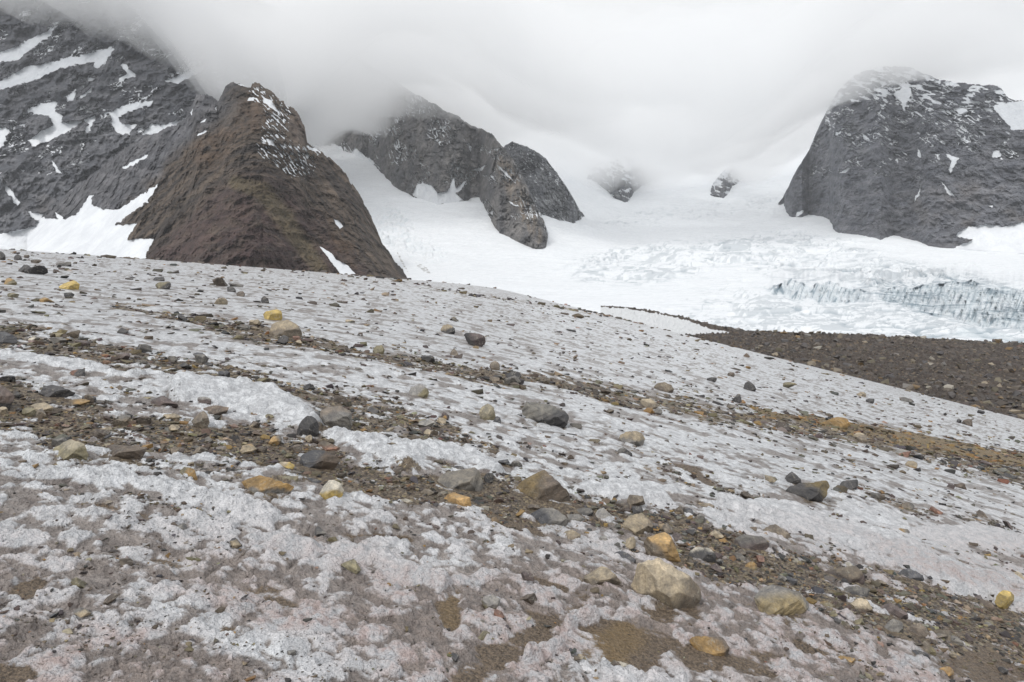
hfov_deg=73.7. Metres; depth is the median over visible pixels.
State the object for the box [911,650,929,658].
rock
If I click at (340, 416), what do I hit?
boulder
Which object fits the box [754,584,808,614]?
boulder
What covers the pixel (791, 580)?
stone
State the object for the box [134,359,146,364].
stone
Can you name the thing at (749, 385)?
rock
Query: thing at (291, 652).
stone
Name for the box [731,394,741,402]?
stone
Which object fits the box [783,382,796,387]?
stone
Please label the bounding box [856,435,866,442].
stone
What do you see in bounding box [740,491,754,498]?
stone
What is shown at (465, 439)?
stone
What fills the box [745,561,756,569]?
stone
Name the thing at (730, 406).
stone
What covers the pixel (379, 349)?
rock
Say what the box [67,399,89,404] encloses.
stone
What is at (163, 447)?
stone
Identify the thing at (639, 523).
rock
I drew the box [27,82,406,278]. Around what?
mountain
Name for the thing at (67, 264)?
rock
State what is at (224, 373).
stone
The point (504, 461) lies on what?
stone
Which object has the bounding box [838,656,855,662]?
rock
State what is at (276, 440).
stone
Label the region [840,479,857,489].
rock
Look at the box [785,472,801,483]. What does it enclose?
rock
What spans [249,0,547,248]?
mountain
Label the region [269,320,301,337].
boulder
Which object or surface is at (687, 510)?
stone
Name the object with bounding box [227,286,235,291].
rock
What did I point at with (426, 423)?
stone
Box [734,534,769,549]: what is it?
rock
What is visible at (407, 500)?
stone
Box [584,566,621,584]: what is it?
rock
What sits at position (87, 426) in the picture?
stone
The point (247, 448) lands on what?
stone
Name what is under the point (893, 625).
rock
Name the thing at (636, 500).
stone
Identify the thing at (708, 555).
rock
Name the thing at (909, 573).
rock
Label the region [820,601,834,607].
rock
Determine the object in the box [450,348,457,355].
stone
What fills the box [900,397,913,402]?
stone
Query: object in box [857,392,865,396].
stone
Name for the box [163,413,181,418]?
stone
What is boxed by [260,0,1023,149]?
sky
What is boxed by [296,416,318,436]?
rock
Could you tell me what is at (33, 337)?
stone
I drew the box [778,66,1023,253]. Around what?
mountain
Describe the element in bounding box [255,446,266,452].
stone
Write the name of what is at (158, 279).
rock slab
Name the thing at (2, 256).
rock
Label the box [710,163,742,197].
rock outcrop
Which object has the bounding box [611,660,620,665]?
stone
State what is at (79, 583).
stone
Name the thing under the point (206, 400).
rock
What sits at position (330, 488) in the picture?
rock
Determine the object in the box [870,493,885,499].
stone
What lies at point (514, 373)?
rock
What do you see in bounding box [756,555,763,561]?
stone
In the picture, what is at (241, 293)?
rock
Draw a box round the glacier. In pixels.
[0,138,1023,342]
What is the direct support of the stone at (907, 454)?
on the snow slope
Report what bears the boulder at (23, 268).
on the snow slope
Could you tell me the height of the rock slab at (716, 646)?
0.141 m
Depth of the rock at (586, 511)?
6.69 m
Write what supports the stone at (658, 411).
on the snow slope
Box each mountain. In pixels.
[0,0,287,246]
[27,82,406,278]
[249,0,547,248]
[503,141,583,222]
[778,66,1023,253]
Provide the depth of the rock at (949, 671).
5.07 m
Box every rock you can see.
[0,251,5,259]
[4,278,16,284]
[14,254,21,259]
[56,262,70,266]
[70,369,84,376]
[108,444,146,459]
[151,396,177,407]
[155,282,170,288]
[180,467,197,479]
[191,411,209,427]
[197,397,210,404]
[203,405,228,414]
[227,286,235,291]
[236,291,244,296]
[261,296,268,302]
[263,309,281,319]
[279,462,294,468]
[280,476,297,480]
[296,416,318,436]
[307,477,320,482]
[317,441,339,450]
[319,480,343,498]
[343,486,356,492]
[373,345,384,353]
[409,385,428,397]
[441,324,454,333]
[444,492,471,506]
[479,403,495,419]
[481,594,499,607]
[484,473,493,483]
[489,361,499,369]
[506,371,520,378]
[531,508,569,526]
[564,530,580,539]
[577,507,593,515]
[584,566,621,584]
[595,508,612,517]
[614,551,635,562]
[618,431,644,445]
[622,513,653,534]
[640,399,657,408]
[644,532,680,561]
[654,382,673,392]
[689,547,715,562]
[698,503,714,507]
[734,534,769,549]
[743,381,755,391]
[763,524,792,538]
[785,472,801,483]
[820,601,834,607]
[822,417,850,428]
[825,565,864,584]
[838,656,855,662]
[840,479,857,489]
[843,586,869,596]
[850,598,873,612]
[853,432,864,436]
[880,603,907,619]
[884,619,903,632]
[894,449,906,452]
[897,568,923,580]
[905,461,917,467]
[906,623,930,636]
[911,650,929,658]
[940,666,953,675]
[962,419,972,426]
[995,590,1013,608]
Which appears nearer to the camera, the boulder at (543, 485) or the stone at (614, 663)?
the stone at (614, 663)
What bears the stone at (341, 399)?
on the snow slope
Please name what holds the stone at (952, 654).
on the snow slope
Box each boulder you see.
[0,332,17,343]
[0,385,14,410]
[18,265,30,271]
[53,439,88,460]
[59,280,79,289]
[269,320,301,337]
[299,450,338,469]
[319,406,351,429]
[464,333,485,346]
[516,470,570,501]
[522,401,568,427]
[631,557,701,608]
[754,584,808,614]
[786,481,829,501]
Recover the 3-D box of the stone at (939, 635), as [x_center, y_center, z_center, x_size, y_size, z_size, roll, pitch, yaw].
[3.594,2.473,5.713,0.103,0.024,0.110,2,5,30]
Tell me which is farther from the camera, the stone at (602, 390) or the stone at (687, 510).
the stone at (602, 390)
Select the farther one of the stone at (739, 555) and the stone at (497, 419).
the stone at (497, 419)
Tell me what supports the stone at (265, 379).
on the snow slope
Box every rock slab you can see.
[31,402,52,410]
[39,385,74,397]
[153,277,164,280]
[242,475,293,493]
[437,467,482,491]
[689,636,729,656]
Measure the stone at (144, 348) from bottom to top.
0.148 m
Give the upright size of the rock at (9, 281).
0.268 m
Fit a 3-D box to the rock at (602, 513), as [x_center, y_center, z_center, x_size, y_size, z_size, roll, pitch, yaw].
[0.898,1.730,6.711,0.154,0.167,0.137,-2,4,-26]
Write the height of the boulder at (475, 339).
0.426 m
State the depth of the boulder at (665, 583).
5.14 m
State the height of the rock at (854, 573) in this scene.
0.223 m
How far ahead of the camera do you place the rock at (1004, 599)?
7.12 m
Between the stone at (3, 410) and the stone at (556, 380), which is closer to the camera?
the stone at (3, 410)
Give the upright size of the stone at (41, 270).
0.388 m
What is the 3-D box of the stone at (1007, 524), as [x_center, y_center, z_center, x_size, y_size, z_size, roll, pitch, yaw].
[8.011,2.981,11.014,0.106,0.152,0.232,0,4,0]
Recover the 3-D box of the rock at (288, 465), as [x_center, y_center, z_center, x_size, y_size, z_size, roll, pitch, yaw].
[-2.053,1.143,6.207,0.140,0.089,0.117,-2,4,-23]
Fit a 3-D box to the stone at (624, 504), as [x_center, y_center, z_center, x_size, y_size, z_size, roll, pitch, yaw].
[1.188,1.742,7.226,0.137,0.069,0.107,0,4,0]
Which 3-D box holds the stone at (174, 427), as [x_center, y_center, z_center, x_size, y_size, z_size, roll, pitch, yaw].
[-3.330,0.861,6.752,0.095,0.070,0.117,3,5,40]
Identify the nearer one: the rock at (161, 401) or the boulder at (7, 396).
the boulder at (7, 396)
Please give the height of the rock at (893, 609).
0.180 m
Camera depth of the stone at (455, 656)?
3.79 m
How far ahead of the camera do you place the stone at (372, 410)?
8.92 m
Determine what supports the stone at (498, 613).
on the snow slope
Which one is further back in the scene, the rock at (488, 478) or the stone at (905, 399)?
the stone at (905, 399)
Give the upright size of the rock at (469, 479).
0.311 m
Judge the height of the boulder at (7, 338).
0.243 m
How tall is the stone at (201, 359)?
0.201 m
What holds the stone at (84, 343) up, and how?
on the snow slope
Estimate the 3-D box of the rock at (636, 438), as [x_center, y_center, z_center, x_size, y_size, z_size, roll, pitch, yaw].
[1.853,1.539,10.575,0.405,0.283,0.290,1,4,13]
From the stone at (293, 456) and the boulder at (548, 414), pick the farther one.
the boulder at (548, 414)
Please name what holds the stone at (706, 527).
on the snow slope
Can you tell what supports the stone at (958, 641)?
on the snow slope
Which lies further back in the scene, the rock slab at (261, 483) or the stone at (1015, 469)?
the stone at (1015, 469)
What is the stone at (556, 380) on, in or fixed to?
on the snow slope
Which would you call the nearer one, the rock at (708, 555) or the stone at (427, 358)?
the rock at (708, 555)
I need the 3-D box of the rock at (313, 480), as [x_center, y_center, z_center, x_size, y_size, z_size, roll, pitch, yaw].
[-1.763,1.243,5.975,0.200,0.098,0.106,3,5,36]
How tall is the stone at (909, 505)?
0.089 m
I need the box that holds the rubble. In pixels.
[633,307,1023,419]
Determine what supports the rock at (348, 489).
on the snow slope
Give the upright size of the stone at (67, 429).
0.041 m
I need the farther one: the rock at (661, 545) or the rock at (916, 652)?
the rock at (661, 545)
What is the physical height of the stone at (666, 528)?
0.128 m
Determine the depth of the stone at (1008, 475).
18.35 m
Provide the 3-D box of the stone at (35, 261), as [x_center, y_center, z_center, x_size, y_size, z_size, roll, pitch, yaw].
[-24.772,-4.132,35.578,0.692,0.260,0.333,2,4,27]
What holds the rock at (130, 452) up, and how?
on the snow slope
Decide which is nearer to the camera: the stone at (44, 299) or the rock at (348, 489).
the rock at (348, 489)
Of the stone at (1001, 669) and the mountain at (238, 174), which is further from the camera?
the mountain at (238, 174)
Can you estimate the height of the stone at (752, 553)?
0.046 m
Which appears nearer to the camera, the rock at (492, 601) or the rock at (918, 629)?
the rock at (492, 601)
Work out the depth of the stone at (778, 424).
16.67 m
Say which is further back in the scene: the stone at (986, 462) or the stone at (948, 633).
the stone at (986, 462)
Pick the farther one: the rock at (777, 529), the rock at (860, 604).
the rock at (777, 529)
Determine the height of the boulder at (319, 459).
0.250 m
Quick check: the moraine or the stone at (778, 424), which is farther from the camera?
the moraine
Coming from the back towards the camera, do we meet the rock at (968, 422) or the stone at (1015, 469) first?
the rock at (968, 422)
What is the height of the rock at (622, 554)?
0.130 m
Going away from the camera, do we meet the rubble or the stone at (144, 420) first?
the stone at (144, 420)
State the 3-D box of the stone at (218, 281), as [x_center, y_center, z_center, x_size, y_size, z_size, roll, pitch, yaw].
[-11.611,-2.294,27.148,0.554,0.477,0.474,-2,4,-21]
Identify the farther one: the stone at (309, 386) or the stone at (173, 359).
the stone at (173, 359)
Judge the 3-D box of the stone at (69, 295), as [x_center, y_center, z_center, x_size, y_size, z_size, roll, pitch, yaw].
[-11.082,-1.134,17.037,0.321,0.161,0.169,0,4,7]
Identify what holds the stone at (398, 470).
on the snow slope
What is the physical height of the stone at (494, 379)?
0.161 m
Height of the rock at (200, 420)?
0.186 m
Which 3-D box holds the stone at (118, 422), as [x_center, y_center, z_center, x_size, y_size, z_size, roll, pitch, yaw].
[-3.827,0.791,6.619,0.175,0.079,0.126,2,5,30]
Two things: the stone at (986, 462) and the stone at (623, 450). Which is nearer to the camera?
the stone at (623, 450)
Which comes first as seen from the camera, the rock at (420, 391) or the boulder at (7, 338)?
the boulder at (7, 338)
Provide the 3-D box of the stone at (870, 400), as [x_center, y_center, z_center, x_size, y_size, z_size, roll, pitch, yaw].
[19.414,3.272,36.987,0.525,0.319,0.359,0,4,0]
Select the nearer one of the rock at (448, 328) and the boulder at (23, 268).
the rock at (448, 328)
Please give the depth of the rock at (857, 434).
18.66 m
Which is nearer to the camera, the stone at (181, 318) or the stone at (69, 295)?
the stone at (181, 318)
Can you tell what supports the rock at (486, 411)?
on the snow slope
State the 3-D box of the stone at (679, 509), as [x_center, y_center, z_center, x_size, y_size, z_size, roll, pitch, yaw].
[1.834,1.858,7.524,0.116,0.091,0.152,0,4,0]
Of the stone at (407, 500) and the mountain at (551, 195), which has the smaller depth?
the stone at (407, 500)
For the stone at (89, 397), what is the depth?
7.16 m
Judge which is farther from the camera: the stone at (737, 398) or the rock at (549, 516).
the stone at (737, 398)
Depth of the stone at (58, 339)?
10.06 m
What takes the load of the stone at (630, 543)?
on the snow slope
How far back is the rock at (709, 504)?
8.00 m
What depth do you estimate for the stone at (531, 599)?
4.66 m
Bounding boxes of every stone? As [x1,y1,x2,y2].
[0,375,15,381]
[0,407,7,414]
[7,293,18,297]
[13,390,21,397]
[15,376,26,379]
[22,407,35,416]
[24,265,47,274]
[28,335,39,340]
[31,259,41,262]
[36,408,46,417]
[39,297,53,302]
[49,337,67,343]
[49,612,58,617]
[51,437,66,446]
[62,427,76,431]
[64,292,73,297]
[67,330,79,338]
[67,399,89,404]
[70,577,86,587]
[73,607,90,617]
[75,340,90,346]
[81,424,91,429]
[84,394,93,402]
[93,429,109,437]
[96,400,105,403]
[103,593,119,604]
[111,418,127,425]
[116,353,129,359]
[117,328,128,333]
[117,415,130,422]
[119,558,132,565]
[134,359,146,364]
[135,344,151,352]
[136,416,150,423]
[159,445,166,452]
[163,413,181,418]
[168,356,177,362]
[169,425,179,430]
[170,446,178,453]
[177,523,186,529]
[178,315,187,320]
[179,362,191,368]
[192,446,208,454]
[194,354,208,363]
[205,436,212,442]
[212,277,227,285]
[215,298,227,304]
[218,371,229,376]
[229,283,243,286]
[229,537,241,548]
[233,335,243,339]
[236,325,249,329]
[240,444,256,453]
[241,660,249,664]
[249,319,261,324]
[249,421,259,427]
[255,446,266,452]
[256,377,270,381]
[269,436,281,445]
[276,335,288,344]
[283,454,295,458]
[287,650,295,655]
[290,444,301,452]
[292,336,301,340]
[303,383,314,389]
[305,435,312,441]
[314,526,325,535]
[333,396,347,402]
[341,559,360,573]
[368,407,378,412]
[383,428,393,431]
[393,467,403,474]
[401,498,411,502]
[418,420,434,426]
[419,427,431,431]
[421,355,434,361]
[421,489,433,494]
[437,418,446,423]
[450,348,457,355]
[451,653,458,661]
[460,437,470,443]
[478,631,489,639]
[488,377,499,381]
[493,416,500,423]
[494,609,504,617]
[498,459,509,462]
[504,376,520,383]
[511,461,522,466]
[520,593,536,604]
[521,572,533,580]
[527,504,539,509]
[550,379,560,382]
[567,514,584,521]
[569,648,577,656]
[574,654,583,659]
[600,388,610,393]
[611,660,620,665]
[617,661,629,666]
[618,448,631,455]
[619,501,630,507]
[625,536,635,548]
[627,495,644,505]
[631,506,642,513]
[654,408,661,414]
[660,523,673,533]
[672,533,681,540]
[674,506,684,514]
[683,507,693,513]
[687,529,696,535]
[694,514,704,519]
[702,524,709,531]
[707,377,716,381]
[710,530,723,538]
[710,563,721,571]
[715,559,723,564]
[726,403,734,408]
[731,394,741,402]
[731,552,745,560]
[737,549,745,555]
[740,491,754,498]
[745,551,761,555]
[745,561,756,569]
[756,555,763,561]
[765,475,776,482]
[773,421,787,427]
[777,574,786,581]
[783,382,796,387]
[786,576,796,584]
[829,611,837,616]
[831,616,840,623]
[841,621,850,628]
[855,618,864,624]
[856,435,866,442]
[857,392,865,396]
[866,398,874,403]
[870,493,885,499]
[875,579,886,585]
[899,451,910,456]
[899,528,909,532]
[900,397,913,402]
[901,502,913,508]
[909,454,925,459]
[920,640,936,655]
[929,506,942,514]
[933,630,951,641]
[936,633,947,637]
[949,651,956,658]
[951,635,963,645]
[954,483,966,489]
[965,633,973,643]
[976,510,987,517]
[979,599,994,609]
[980,460,992,465]
[998,666,1008,674]
[1003,521,1012,529]
[1004,472,1017,478]
[1007,467,1018,471]
[1015,571,1023,579]
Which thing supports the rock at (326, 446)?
on the snow slope
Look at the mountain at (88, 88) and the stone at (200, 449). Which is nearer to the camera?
the stone at (200, 449)
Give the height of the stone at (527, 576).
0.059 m
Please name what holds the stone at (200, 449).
on the snow slope
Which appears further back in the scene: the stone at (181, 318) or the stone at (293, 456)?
the stone at (181, 318)
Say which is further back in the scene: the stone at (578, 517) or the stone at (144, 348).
the stone at (144, 348)
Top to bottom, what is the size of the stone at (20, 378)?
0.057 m
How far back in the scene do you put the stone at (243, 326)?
14.54 m
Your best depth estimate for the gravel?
7.80 m
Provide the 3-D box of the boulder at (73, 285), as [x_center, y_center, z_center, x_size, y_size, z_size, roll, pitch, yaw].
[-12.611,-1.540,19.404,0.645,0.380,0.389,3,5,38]
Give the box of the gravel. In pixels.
[0,249,1023,681]
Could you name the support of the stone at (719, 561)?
on the snow slope
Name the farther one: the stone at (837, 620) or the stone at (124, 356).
the stone at (124, 356)
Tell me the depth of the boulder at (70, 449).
5.43 m
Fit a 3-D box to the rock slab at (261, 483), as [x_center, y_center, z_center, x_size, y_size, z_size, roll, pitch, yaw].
[-2.007,1.230,5.544,0.491,0.269,0.280,0,4,0]
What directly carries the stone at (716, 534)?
on the snow slope
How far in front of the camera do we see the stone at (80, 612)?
3.45 m
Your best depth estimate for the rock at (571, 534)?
5.94 m
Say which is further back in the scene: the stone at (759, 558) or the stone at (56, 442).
the stone at (759, 558)
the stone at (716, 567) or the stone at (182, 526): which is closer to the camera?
the stone at (182, 526)
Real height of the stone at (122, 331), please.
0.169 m
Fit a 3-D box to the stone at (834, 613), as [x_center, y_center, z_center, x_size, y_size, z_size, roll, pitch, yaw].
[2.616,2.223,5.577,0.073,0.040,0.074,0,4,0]
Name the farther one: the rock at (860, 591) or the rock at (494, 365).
the rock at (494, 365)
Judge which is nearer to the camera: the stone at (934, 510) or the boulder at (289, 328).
the stone at (934, 510)
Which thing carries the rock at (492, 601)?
on the snow slope
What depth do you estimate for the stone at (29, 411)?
6.48 m
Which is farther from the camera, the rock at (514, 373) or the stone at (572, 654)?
the rock at (514, 373)
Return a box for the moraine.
[601,306,1023,418]
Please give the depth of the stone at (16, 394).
6.95 m
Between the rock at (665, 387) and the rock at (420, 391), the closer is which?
the rock at (420, 391)
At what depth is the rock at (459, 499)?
6.12 m
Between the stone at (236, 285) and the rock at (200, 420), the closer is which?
the rock at (200, 420)
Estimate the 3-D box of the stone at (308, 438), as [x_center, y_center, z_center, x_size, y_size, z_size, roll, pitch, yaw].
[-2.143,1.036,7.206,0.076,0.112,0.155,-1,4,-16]
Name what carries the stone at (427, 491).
on the snow slope
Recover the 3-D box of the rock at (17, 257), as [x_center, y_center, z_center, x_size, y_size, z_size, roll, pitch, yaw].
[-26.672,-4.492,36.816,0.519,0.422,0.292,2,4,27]
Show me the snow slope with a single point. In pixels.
(594, 629)
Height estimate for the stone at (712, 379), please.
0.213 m
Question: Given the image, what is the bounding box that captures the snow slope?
[0,249,1023,681]
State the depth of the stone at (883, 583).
6.82 m
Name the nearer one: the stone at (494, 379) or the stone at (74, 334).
the stone at (74, 334)
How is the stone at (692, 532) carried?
on the snow slope
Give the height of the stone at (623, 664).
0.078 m
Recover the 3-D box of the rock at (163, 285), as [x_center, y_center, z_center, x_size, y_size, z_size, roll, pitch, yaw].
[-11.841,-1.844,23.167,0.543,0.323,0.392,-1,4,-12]
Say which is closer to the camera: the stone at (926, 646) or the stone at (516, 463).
the stone at (926, 646)
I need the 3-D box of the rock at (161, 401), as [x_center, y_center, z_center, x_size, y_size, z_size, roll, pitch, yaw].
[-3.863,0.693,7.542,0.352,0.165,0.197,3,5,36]
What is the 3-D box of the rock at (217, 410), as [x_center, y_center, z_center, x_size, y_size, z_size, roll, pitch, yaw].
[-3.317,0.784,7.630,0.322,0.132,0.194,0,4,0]
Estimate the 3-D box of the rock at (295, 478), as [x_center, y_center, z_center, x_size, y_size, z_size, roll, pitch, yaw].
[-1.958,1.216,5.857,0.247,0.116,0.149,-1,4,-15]
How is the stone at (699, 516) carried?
on the snow slope
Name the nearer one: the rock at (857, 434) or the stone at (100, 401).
the stone at (100, 401)
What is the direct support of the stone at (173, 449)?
on the snow slope
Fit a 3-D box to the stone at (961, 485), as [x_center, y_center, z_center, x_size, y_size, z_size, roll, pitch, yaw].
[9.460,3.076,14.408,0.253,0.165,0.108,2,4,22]
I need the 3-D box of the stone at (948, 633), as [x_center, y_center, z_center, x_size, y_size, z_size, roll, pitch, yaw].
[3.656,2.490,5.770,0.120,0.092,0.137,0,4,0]
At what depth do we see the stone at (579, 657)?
4.02 m
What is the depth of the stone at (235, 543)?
4.52 m
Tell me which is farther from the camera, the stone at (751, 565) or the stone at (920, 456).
the stone at (920, 456)
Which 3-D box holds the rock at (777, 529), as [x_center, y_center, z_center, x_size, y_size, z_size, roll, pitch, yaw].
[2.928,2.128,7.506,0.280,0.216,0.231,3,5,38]
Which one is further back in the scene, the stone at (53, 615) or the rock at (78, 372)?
the rock at (78, 372)
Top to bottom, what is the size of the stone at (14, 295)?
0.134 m
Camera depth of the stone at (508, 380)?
13.55 m
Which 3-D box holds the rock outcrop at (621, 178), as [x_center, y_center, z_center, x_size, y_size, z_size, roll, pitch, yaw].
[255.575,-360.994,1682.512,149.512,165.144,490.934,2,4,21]
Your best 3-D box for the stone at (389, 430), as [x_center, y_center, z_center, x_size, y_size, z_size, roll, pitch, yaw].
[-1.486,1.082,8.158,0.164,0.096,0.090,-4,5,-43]
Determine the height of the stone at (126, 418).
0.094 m
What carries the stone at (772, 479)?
on the snow slope
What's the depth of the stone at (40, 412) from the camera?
6.47 m
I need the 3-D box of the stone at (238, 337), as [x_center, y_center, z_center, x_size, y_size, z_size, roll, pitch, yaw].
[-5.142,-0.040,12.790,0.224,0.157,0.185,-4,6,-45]
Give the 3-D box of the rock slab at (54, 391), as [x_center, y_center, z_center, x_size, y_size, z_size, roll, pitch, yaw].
[-4.801,0.575,7.219,0.398,0.214,0.255,0,4,0]
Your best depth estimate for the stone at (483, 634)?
4.11 m
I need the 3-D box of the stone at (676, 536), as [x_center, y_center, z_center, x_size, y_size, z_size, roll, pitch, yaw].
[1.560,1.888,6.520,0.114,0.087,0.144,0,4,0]
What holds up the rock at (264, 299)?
on the snow slope
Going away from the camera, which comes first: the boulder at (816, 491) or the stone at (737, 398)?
the boulder at (816, 491)
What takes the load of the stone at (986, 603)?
on the snow slope
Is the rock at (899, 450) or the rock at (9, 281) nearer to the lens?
the rock at (899, 450)
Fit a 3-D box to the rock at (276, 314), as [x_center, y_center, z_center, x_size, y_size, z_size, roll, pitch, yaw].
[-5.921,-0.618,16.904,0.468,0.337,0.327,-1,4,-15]
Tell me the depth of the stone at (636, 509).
7.03 m
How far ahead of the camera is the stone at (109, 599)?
3.64 m
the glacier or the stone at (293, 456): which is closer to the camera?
the stone at (293, 456)
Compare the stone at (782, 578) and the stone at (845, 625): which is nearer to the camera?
the stone at (845, 625)
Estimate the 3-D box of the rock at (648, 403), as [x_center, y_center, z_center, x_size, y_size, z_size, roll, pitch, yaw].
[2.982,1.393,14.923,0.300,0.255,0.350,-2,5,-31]
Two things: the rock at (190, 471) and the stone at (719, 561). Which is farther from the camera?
the stone at (719, 561)
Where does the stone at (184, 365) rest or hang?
on the snow slope
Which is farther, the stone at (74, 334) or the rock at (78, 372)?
the stone at (74, 334)
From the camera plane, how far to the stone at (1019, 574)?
8.37 m
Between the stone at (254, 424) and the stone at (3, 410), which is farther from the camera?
the stone at (254, 424)
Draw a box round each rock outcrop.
[587,155,648,201]
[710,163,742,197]
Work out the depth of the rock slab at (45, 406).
6.71 m
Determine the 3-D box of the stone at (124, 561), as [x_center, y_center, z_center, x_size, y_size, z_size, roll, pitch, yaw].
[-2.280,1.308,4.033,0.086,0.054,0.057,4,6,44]
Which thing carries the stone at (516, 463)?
on the snow slope
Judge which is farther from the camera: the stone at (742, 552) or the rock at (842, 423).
the rock at (842, 423)
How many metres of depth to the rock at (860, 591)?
6.27 m
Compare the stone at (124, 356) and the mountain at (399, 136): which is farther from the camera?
the mountain at (399, 136)
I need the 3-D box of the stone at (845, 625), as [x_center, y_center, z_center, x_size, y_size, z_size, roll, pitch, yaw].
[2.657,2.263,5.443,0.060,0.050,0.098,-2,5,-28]
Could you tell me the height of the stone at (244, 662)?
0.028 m
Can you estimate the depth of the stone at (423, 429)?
8.56 m
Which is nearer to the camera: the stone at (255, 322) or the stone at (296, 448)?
the stone at (296, 448)
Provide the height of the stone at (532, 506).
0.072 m
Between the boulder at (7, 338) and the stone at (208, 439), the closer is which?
the stone at (208, 439)
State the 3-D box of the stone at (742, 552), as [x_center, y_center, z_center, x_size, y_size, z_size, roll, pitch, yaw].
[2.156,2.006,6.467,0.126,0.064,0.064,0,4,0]
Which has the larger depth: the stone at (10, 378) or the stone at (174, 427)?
the stone at (10, 378)
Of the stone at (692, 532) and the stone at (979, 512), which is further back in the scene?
the stone at (979, 512)
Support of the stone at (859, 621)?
on the snow slope
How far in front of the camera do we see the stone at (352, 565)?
4.52 m
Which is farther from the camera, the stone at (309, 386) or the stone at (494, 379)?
the stone at (494, 379)
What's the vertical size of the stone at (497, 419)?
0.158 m
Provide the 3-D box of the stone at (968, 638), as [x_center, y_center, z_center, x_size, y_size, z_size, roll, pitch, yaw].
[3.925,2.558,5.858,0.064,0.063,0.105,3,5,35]
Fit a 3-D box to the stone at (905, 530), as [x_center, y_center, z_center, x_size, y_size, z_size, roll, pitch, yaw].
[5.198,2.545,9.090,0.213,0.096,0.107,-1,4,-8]
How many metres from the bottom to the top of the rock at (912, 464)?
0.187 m
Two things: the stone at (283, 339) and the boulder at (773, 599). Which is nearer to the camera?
the boulder at (773, 599)
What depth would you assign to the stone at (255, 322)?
15.25 m
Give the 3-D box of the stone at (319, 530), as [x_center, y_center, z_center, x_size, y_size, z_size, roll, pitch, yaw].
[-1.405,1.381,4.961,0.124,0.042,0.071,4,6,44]
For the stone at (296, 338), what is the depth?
13.73 m
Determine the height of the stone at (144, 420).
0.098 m
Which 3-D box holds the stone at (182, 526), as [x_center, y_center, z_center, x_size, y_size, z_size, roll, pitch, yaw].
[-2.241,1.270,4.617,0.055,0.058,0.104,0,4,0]
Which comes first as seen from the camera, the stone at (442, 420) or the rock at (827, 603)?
the rock at (827, 603)
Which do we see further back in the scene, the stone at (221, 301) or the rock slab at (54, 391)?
the stone at (221, 301)
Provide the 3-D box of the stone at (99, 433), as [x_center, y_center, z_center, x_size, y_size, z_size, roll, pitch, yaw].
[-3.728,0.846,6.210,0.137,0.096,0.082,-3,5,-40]

